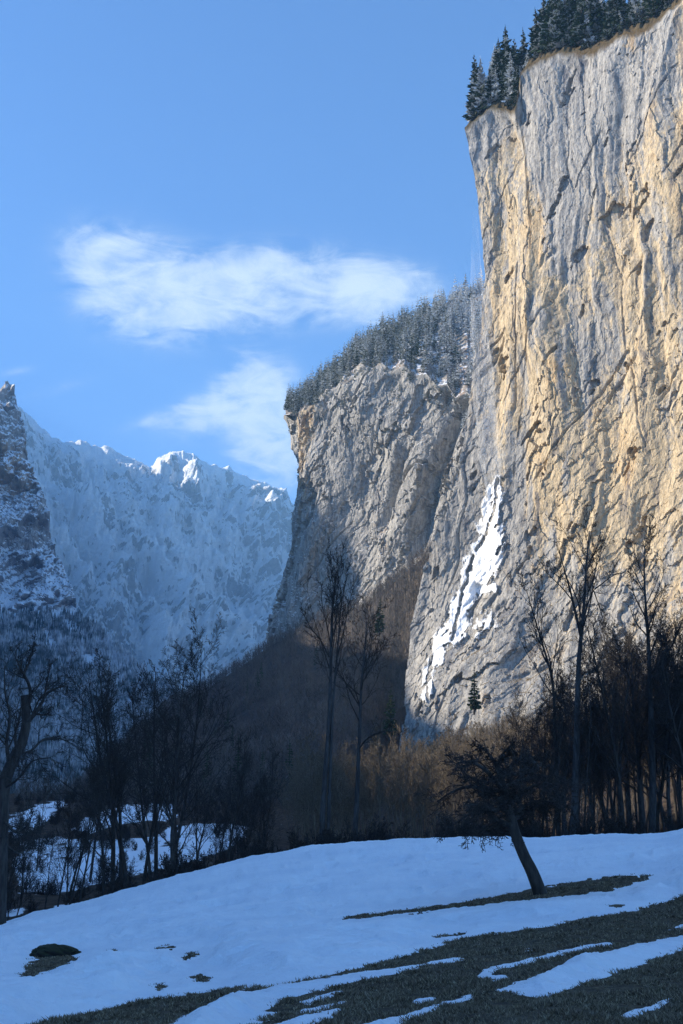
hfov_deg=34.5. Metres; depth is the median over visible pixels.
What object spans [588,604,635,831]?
bare tree
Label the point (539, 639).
bare tree
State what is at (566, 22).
spruce tree
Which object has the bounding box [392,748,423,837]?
thin tree
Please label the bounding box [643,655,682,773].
bare tree
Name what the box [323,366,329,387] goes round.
spruce tree
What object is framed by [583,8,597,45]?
spruce tree
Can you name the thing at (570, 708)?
bare tree
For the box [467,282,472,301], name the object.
spruce tree
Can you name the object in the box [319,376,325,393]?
spruce tree
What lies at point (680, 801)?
bare tree
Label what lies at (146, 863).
bare tree
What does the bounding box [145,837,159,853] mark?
bare shrub
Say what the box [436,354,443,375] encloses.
spruce tree
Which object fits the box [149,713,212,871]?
bare tree
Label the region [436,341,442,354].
spruce tree
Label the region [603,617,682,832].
bare tree
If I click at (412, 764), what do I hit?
thin tree
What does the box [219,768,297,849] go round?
bare tree
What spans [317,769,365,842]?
thin tree
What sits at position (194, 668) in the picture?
bare tree
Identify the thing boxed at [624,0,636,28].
spruce tree
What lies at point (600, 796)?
bare tree
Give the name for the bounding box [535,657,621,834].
bare tree
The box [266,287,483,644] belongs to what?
bluff
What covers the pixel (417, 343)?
spruce tree
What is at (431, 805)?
thin tree
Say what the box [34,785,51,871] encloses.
bare tree
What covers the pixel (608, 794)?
bare tree
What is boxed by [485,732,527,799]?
thin tree
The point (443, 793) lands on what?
thin tree
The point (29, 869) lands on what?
bare tree
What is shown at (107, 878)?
bare shrub
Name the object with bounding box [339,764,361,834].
thin tree
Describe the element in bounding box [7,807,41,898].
bare tree
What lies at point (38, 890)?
bare shrub
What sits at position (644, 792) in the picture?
bare tree
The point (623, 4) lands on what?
spruce tree
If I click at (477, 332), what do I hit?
spruce tree
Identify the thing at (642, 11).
spruce tree
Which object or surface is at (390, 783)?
thin tree
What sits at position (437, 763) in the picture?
thin tree
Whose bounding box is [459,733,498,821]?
thin tree
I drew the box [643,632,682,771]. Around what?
bare tree
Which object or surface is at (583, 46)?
evergreen bush
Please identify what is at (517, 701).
bare tree
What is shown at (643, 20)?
evergreen bush
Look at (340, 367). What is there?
spruce tree
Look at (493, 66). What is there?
spruce tree
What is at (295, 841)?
bare shrub
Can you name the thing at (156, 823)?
bare tree
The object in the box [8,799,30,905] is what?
bare tree
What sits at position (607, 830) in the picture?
bare shrub
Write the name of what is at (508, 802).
fruit tree
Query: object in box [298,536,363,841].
bare tree
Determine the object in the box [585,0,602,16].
spruce tree
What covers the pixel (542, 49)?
spruce tree
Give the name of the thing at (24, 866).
bare shrub
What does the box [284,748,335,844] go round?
thin tree
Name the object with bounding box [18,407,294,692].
mountain
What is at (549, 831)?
bare shrub
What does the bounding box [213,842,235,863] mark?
bare shrub
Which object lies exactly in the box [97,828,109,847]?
bare shrub
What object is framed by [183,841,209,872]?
bare shrub
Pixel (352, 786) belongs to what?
thin tree
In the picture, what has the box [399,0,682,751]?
cliff
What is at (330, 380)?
spruce tree
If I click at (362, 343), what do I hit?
spruce tree
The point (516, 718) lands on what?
bare tree
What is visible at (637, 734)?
bare tree
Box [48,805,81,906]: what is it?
bare tree
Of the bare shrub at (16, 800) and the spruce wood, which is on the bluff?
the spruce wood
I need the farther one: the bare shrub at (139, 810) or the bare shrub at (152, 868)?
the bare shrub at (139, 810)
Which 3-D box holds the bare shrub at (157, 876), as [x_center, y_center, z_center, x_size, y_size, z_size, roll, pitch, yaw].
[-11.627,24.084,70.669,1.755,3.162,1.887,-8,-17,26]
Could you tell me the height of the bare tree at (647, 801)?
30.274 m
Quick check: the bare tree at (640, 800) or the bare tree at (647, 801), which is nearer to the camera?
the bare tree at (640, 800)
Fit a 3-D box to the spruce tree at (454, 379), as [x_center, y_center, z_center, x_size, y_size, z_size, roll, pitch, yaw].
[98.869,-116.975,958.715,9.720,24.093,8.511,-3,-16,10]
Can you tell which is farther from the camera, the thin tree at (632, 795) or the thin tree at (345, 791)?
the thin tree at (632, 795)
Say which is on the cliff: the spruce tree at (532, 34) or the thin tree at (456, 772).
the spruce tree at (532, 34)
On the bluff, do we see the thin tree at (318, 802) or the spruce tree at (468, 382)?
the spruce tree at (468, 382)
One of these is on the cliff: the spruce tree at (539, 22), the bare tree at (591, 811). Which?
the spruce tree at (539, 22)
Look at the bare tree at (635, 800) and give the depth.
119.14 m
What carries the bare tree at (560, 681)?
on the ground at (163, 847)
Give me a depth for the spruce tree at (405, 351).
1015.82 m
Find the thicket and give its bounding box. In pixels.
[386,709,675,809]
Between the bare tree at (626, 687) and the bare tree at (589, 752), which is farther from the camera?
the bare tree at (626, 687)
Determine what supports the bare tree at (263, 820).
on the ground at (163, 847)
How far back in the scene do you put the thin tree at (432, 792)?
192.79 m
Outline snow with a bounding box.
[0,828,682,1023]
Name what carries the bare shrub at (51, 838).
on the ground at (163, 847)
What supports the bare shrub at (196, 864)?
on the ground at (163, 847)
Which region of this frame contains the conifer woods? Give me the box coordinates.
[0,602,180,793]
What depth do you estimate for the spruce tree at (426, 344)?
1023.34 m
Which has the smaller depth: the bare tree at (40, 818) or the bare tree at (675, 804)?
the bare tree at (675, 804)
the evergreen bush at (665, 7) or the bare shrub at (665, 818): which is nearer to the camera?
the bare shrub at (665, 818)
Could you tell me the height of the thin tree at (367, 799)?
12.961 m
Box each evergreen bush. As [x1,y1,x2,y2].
[545,44,550,53]
[581,40,585,49]
[601,28,607,41]
[641,14,645,23]
[662,0,667,10]
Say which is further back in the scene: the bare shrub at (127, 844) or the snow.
the bare shrub at (127, 844)
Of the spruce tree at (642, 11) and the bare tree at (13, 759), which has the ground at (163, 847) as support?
the bare tree at (13, 759)
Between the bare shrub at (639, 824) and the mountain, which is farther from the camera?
the mountain
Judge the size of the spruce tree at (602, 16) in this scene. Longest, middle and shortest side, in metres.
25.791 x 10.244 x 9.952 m
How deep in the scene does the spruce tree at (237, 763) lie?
359.76 m
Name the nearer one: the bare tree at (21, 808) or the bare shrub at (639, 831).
the bare shrub at (639, 831)
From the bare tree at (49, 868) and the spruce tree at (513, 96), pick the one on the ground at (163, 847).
the bare tree at (49, 868)
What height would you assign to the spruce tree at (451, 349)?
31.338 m
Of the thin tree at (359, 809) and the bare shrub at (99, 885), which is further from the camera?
the thin tree at (359, 809)
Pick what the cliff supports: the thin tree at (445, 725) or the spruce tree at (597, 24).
the spruce tree at (597, 24)
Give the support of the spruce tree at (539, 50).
on the cliff
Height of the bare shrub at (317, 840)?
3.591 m
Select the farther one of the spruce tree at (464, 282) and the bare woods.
the spruce tree at (464, 282)
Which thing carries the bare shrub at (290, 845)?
on the ground at (163, 847)
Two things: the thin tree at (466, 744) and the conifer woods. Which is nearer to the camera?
the thin tree at (466, 744)
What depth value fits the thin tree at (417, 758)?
143.55 m
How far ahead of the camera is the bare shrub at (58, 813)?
238.37 m
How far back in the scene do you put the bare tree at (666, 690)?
82.44 m
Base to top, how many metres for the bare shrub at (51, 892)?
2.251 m
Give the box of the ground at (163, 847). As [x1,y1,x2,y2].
[6,745,682,1023]
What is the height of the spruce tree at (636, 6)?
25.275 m
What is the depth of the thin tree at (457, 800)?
201.38 m
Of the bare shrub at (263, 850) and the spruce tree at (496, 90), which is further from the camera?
the spruce tree at (496, 90)
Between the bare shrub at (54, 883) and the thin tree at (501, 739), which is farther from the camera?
the thin tree at (501, 739)
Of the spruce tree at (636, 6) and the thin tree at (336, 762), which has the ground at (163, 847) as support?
the thin tree at (336, 762)
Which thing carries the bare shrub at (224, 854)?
on the ground at (163, 847)
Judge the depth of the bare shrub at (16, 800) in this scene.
273.53 m
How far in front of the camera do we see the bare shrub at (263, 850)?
73.57 m
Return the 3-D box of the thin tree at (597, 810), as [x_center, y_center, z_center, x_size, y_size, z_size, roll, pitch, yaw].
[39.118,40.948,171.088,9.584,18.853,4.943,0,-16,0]
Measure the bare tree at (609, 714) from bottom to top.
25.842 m
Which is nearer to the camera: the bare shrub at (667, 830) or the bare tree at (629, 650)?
the bare shrub at (667, 830)
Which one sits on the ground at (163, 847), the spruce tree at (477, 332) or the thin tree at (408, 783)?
the thin tree at (408, 783)
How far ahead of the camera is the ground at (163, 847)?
140.37 m
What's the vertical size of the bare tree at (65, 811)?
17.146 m
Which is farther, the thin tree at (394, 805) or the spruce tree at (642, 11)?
the spruce tree at (642, 11)
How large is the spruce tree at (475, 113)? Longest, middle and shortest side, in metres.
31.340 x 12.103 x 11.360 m
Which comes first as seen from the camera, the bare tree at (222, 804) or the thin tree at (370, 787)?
the thin tree at (370, 787)
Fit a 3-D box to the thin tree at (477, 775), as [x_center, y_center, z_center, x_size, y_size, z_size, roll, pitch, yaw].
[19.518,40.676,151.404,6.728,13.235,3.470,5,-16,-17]
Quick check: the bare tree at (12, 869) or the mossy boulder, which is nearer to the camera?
the mossy boulder
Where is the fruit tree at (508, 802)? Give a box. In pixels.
[413,737,589,894]
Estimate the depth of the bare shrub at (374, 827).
84.13 m
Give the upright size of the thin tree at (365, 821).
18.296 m
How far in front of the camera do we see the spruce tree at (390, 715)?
394.06 m
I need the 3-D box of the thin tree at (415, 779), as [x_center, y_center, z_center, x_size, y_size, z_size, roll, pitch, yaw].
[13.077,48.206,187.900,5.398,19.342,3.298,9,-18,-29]
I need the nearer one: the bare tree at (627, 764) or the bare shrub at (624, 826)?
the bare shrub at (624, 826)
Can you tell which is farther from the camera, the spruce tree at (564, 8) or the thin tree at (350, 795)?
the spruce tree at (564, 8)
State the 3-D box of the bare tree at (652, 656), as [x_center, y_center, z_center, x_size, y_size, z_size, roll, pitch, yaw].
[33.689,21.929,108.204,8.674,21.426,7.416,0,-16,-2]
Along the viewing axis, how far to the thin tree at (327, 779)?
133.75 m
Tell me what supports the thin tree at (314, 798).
on the ground at (163, 847)
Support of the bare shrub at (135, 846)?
on the ground at (163, 847)
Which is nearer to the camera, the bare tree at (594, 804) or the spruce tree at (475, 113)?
the bare tree at (594, 804)
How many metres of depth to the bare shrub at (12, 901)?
115.86 m
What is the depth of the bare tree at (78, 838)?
144.26 m
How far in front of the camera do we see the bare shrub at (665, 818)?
80.08 m
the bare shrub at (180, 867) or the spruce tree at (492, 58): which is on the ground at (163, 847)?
the bare shrub at (180, 867)
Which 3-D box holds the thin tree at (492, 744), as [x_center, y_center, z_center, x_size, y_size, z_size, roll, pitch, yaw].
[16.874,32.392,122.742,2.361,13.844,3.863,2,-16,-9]
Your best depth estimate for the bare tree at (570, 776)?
85.43 m
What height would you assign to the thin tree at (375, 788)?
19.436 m
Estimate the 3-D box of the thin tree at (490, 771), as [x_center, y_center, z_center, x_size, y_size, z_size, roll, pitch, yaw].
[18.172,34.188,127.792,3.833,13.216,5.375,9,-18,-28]
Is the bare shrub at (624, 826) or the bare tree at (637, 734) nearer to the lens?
the bare shrub at (624, 826)
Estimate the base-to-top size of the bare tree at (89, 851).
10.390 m
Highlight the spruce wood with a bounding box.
[283,270,484,446]
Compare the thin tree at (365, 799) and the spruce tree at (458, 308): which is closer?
the thin tree at (365, 799)
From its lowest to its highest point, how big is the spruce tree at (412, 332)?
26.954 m
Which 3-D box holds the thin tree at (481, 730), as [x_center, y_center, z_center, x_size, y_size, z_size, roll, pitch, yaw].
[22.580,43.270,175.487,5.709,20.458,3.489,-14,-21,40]
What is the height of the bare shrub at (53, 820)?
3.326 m
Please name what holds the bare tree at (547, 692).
on the ground at (163, 847)
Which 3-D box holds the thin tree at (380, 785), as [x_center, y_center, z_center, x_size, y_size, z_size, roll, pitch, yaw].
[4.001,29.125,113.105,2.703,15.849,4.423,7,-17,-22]
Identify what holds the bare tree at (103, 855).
on the ground at (163, 847)
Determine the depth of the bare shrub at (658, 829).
80.89 m
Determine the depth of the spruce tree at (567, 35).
575.29 m
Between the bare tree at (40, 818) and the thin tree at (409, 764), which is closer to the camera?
the bare tree at (40, 818)
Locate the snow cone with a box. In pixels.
[420,475,505,701]
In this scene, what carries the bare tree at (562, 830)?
on the ground at (163, 847)
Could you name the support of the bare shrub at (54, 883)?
on the ground at (163, 847)
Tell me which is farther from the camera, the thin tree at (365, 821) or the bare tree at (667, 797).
the thin tree at (365, 821)
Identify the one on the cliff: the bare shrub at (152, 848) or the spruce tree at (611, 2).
the spruce tree at (611, 2)
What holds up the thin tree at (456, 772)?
on the ground at (163, 847)
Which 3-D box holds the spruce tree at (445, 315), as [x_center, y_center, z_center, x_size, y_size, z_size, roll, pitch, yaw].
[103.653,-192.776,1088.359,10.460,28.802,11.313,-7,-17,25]
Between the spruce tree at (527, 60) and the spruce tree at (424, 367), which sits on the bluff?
the spruce tree at (424, 367)
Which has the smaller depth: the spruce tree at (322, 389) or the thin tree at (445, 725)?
the thin tree at (445, 725)
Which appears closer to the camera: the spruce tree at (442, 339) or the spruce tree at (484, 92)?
the spruce tree at (484, 92)
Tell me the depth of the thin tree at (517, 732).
135.00 m
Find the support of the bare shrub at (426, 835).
on the ground at (163, 847)
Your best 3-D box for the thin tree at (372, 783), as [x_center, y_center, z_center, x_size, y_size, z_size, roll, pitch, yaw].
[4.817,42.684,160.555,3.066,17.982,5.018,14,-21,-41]
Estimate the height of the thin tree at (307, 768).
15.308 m
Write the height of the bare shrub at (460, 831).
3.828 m
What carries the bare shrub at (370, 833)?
on the ground at (163, 847)
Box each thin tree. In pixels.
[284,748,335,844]
[294,727,331,843]
[294,744,362,830]
[301,785,339,837]
[305,762,339,835]
[308,741,351,835]
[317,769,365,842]
[318,731,355,838]
[331,740,352,806]
[331,750,352,842]
[332,742,355,832]
[335,759,354,835]
[337,747,363,809]
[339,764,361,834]
[339,765,355,840]
[341,741,373,817]
[342,774,368,836]
[345,753,359,826]
[353,750,381,830]
[355,762,378,838]
[359,749,372,833]
[359,755,376,838]
[360,741,387,829]
[360,771,375,819]
[362,738,386,829]
[363,744,385,835]
[364,759,386,838]
[366,729,410,834]
[367,719,394,828]
[368,736,411,829]
[370,733,402,828]
[382,761,396,833]
[383,758,410,836]
[384,737,431,833]
[384,739,422,837]
[390,720,411,837]
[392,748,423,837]
[395,739,415,837]
[401,747,424,830]
[401,751,420,834]
[402,735,426,822]
[407,735,439,837]
[407,737,432,837]
[409,744,442,836]
[409,746,441,833]
[413,730,459,837]
[413,750,433,837]
[419,741,442,813]
[420,769,441,836]
[424,746,456,821]
[429,711,477,824]
[429,748,472,827]
[430,721,473,834]
[430,736,440,814]
[433,729,463,824]
[436,739,463,822]
[438,771,451,832]
[441,744,459,823]
[447,728,466,829]
[455,726,480,820]
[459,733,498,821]
[462,721,496,819]
[469,718,490,819]
[470,760,496,815]
[471,718,507,824]
[479,751,506,802]
[483,740,497,802]
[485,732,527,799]
[505,713,529,789]
[585,714,612,830]
[621,768,636,815]
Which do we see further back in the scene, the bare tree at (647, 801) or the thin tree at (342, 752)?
the thin tree at (342, 752)
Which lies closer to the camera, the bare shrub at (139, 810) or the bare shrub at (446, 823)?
the bare shrub at (446, 823)
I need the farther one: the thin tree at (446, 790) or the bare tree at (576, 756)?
the thin tree at (446, 790)
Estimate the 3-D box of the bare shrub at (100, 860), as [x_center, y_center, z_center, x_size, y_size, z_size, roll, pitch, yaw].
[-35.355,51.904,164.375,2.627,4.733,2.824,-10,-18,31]
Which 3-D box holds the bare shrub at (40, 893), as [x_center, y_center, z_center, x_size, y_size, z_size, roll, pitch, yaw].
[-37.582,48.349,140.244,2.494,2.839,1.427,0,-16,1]
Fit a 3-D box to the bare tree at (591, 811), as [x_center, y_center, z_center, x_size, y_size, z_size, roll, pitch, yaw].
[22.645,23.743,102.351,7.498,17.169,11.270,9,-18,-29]
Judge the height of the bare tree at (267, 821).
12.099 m
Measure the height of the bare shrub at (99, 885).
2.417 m
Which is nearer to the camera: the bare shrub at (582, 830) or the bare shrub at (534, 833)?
the bare shrub at (534, 833)
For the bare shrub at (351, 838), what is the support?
on the ground at (163, 847)
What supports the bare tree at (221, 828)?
on the ground at (163, 847)
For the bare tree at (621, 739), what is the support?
on the ground at (163, 847)
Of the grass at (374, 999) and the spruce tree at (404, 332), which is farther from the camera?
the spruce tree at (404, 332)
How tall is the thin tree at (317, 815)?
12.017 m
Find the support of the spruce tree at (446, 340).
on the bluff
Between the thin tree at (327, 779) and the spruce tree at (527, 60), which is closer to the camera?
the thin tree at (327, 779)
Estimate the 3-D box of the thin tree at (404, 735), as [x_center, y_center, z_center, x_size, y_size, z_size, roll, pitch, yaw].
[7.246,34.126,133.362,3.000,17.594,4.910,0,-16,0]
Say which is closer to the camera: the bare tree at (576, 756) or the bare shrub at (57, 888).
the bare tree at (576, 756)
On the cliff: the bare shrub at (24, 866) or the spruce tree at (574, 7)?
the spruce tree at (574, 7)
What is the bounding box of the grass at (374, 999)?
[16,873,682,1023]
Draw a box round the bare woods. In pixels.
[11,541,430,807]
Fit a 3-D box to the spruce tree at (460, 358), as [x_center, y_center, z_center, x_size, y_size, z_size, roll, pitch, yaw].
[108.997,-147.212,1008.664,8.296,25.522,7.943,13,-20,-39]
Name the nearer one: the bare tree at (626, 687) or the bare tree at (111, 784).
the bare tree at (111, 784)
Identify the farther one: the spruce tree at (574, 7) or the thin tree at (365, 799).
the spruce tree at (574, 7)
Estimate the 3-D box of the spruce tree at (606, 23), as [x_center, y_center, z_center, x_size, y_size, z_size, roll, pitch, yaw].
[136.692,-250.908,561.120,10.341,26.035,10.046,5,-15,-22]
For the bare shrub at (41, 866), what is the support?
on the ground at (163, 847)
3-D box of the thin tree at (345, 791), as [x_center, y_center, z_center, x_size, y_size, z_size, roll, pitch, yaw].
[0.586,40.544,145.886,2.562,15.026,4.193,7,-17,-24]
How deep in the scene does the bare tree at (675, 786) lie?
126.45 m
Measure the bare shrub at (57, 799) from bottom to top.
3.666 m
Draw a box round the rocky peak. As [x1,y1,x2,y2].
[0,381,154,779]
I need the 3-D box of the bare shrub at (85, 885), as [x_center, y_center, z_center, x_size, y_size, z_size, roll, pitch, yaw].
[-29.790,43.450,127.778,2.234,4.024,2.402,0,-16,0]
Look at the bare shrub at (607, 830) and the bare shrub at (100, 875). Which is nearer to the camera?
the bare shrub at (607, 830)
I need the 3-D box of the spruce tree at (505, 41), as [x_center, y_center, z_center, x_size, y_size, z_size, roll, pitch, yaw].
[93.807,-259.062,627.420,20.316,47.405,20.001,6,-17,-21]
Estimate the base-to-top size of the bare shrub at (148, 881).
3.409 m
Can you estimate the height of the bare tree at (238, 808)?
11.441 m
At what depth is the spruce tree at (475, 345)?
1012.00 m
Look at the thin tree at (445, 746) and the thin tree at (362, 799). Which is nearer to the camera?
the thin tree at (445, 746)
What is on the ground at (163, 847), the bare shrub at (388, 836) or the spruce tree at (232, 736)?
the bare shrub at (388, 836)
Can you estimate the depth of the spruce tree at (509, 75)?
605.31 m
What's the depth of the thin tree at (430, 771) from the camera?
156.74 m
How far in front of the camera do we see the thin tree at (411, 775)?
172.37 m
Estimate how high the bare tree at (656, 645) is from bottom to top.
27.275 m
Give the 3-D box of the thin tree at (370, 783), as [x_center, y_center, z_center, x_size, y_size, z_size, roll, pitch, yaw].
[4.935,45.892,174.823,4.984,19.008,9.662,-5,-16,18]
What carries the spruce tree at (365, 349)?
on the bluff
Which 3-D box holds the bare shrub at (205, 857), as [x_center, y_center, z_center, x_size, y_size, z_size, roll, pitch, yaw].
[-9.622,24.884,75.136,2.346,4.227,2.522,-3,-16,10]
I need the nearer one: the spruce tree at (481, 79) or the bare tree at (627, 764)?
the bare tree at (627, 764)
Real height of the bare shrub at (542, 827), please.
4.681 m
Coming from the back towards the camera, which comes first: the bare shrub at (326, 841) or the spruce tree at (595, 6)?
the spruce tree at (595, 6)
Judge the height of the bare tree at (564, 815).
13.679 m
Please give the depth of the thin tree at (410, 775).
192.64 m
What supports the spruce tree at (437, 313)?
on the bluff
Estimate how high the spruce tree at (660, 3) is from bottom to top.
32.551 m
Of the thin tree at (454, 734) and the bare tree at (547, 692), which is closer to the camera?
the bare tree at (547, 692)
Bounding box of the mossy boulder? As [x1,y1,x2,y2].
[29,943,80,957]
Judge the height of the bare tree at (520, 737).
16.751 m
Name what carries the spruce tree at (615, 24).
on the cliff
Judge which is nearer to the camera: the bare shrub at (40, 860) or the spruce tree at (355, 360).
the bare shrub at (40, 860)
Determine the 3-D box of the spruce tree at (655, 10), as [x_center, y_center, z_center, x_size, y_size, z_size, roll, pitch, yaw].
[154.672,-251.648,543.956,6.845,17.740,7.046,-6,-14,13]
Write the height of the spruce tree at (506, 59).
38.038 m
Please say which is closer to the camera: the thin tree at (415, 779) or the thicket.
the thin tree at (415, 779)
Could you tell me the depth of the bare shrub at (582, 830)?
77.11 m
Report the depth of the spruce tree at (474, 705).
436.01 m
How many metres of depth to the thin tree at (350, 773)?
214.57 m
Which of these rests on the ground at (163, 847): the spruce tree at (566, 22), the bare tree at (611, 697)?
the bare tree at (611, 697)
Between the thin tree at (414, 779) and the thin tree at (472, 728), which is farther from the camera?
the thin tree at (414, 779)
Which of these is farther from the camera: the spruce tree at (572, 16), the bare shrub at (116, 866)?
the spruce tree at (572, 16)
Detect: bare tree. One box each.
[0,633,90,924]
[7,805,45,920]
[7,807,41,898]
[7,843,25,893]
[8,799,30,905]
[18,648,157,888]
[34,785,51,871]
[35,831,63,909]
[47,745,108,904]
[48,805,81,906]
[62,774,112,902]
[67,784,124,892]
[70,731,128,895]
[73,648,136,892]
[82,732,118,881]
[87,663,138,890]
[96,607,237,881]
[114,638,247,870]
[121,659,180,880]
[122,707,185,884]
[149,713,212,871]
[184,766,227,857]
[188,766,212,860]
[201,757,239,864]
[210,786,248,862]
[212,756,266,859]
[218,732,261,861]
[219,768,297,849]
[243,739,288,846]
[250,789,276,849]
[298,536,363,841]
[313,591,408,837]
[490,709,547,807]
[493,694,540,803]
[496,562,568,835]
[502,689,552,821]
[505,693,585,833]
[519,657,574,836]
[524,673,560,831]
[528,686,643,834]
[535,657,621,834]
[535,703,575,836]
[536,668,584,831]
[536,680,614,812]
[537,499,634,834]
[538,684,603,834]
[548,681,634,833]
[550,714,572,835]
[556,643,621,821]
[558,649,624,830]
[560,682,581,788]
[568,727,591,816]
[574,602,630,832]
[579,718,603,831]
[580,641,614,833]
[581,632,664,829]
[581,661,623,817]
[585,637,668,831]
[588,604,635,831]
[588,700,629,820]
[592,632,647,832]
[593,620,662,833]
[593,695,632,809]
[599,630,643,813]
[599,637,643,831]
[600,623,681,832]
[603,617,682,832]
[609,621,648,810]
[613,633,660,830]
[615,507,682,832]
[616,594,682,828]
[617,655,665,831]
[622,630,659,819]
[622,656,680,797]
[624,705,646,821]
[626,652,682,830]
[633,609,682,779]
[635,615,679,770]
[636,662,682,822]
[637,633,682,741]
[638,618,682,769]
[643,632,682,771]
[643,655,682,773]
[661,591,682,738]
[670,769,677,818]
[672,768,682,823]
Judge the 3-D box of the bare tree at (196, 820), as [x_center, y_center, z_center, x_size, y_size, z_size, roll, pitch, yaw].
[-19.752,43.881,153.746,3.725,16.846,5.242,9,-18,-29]
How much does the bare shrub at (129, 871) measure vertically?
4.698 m
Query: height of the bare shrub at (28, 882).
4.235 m
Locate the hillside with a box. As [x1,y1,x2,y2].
[144,553,428,802]
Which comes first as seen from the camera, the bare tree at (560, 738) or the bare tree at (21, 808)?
the bare tree at (560, 738)
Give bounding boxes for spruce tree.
[204,744,211,794]
[225,736,242,789]
[228,725,235,748]
[278,743,293,792]
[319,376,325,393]
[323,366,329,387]
[327,366,335,388]
[337,359,343,375]
[352,339,359,361]
[352,352,358,366]
[359,336,365,356]
[360,339,370,360]
[374,597,384,636]
[378,339,384,356]
[382,692,396,740]
[401,325,409,347]
[402,334,408,357]
[407,337,418,360]
[408,324,415,344]
[415,337,423,355]
[418,353,428,372]
[420,332,430,354]
[435,304,440,321]
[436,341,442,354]
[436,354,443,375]
[438,330,443,345]
[441,329,450,352]
[442,307,447,326]
[445,317,450,337]
[449,329,456,353]
[450,369,459,387]
[451,344,459,364]
[455,300,460,318]
[457,340,464,361]
[462,55,487,117]
[462,272,467,290]
[464,362,471,385]
[465,77,480,120]
[465,110,480,120]
[466,664,482,714]
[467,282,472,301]
[472,58,491,111]
[472,334,476,358]
[475,322,479,344]
[477,72,488,106]
[483,70,498,103]
[486,39,502,86]
[487,45,495,83]
[490,69,500,102]
[493,27,518,80]
[498,45,517,90]
[498,62,508,101]
[500,54,515,102]
[508,63,519,104]
[511,39,521,65]
[515,27,531,71]
[522,9,538,69]
[522,52,529,67]
[529,0,546,52]
[536,0,548,52]
[538,0,563,53]
[539,38,545,52]
[548,5,568,49]
[556,0,574,35]
[562,5,572,36]
[563,15,572,44]
[564,0,574,34]
[568,4,585,45]
[571,1,593,15]
[572,0,598,46]
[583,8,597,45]
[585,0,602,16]
[587,0,602,35]
[593,14,600,36]
[597,0,609,34]
[600,2,615,39]
[607,0,623,21]
[609,0,623,35]
[620,0,627,18]
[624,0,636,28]
[630,0,641,17]
[640,0,645,13]
[641,0,647,15]
[644,0,651,18]
[649,0,660,17]
[655,0,673,8]
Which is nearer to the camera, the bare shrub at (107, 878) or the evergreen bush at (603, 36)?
the bare shrub at (107, 878)
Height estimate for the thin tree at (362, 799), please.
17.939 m
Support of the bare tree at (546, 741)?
on the ground at (163, 847)
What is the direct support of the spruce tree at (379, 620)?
on the hillside
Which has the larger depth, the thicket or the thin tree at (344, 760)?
the thicket
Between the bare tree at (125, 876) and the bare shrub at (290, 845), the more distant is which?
the bare tree at (125, 876)
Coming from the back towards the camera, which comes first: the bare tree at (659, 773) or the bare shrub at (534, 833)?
the bare tree at (659, 773)
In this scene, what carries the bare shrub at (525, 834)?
on the ground at (163, 847)
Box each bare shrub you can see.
[7,890,21,912]
[12,858,29,872]
[14,794,22,804]
[20,867,36,894]
[23,896,39,913]
[32,880,49,893]
[34,837,46,851]
[34,846,49,867]
[38,859,48,872]
[38,881,52,894]
[39,883,54,894]
[45,869,60,892]
[46,832,59,844]
[49,809,62,821]
[49,813,59,824]
[53,795,60,807]
[53,879,64,894]
[60,878,88,905]
[76,868,95,897]
[91,864,136,895]
[93,857,109,885]
[95,845,115,869]
[96,879,108,891]
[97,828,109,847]
[100,862,116,885]
[107,855,118,873]
[115,856,135,886]
[122,822,130,832]
[123,829,131,842]
[123,835,134,848]
[127,859,140,886]
[131,841,137,850]
[135,809,140,820]
[137,848,146,860]
[141,872,153,884]
[143,861,153,877]
[143,862,171,883]
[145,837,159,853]
[152,832,194,879]
[182,844,218,870]
[182,848,205,871]
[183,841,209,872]
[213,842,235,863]
[215,847,235,864]
[236,828,266,856]
[237,841,258,858]
[252,833,280,854]
[278,828,299,850]
[286,825,312,849]
[308,823,329,844]
[322,823,345,843]
[322,829,337,843]
[340,816,365,842]
[353,817,393,841]
[355,813,380,840]
[365,827,378,839]
[382,831,394,839]
[394,820,417,838]
[423,817,444,837]
[437,809,480,837]
[452,818,476,836]
[461,808,493,836]
[490,806,530,836]
[503,810,541,837]
[522,812,558,837]
[529,827,553,836]
[542,823,559,836]
[564,799,601,834]
[587,795,620,834]
[600,793,636,833]
[627,819,647,832]
[627,825,645,833]
[646,823,661,833]
[658,806,682,831]
[663,818,681,831]
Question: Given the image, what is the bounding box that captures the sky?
[0,0,640,503]
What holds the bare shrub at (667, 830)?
on the ground at (163, 847)
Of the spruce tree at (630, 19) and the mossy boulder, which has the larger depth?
the spruce tree at (630, 19)
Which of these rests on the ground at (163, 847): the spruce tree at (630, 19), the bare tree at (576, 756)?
the bare tree at (576, 756)
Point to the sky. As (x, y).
(202, 202)
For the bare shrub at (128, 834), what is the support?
on the ground at (163, 847)
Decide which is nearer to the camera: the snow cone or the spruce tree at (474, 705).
the spruce tree at (474, 705)
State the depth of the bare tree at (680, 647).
85.18 m
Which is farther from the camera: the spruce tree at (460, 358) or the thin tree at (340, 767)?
the spruce tree at (460, 358)
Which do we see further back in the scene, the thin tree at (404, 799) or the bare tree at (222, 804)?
the bare tree at (222, 804)
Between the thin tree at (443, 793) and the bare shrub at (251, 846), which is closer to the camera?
the bare shrub at (251, 846)
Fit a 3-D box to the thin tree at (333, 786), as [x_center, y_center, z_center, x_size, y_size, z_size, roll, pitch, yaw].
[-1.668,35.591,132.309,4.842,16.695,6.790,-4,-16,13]
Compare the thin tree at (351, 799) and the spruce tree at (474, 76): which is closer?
the thin tree at (351, 799)
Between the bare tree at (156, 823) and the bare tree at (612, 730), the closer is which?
the bare tree at (612, 730)
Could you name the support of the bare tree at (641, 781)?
on the ground at (163, 847)
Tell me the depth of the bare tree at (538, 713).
93.56 m
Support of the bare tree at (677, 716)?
on the ground at (163, 847)

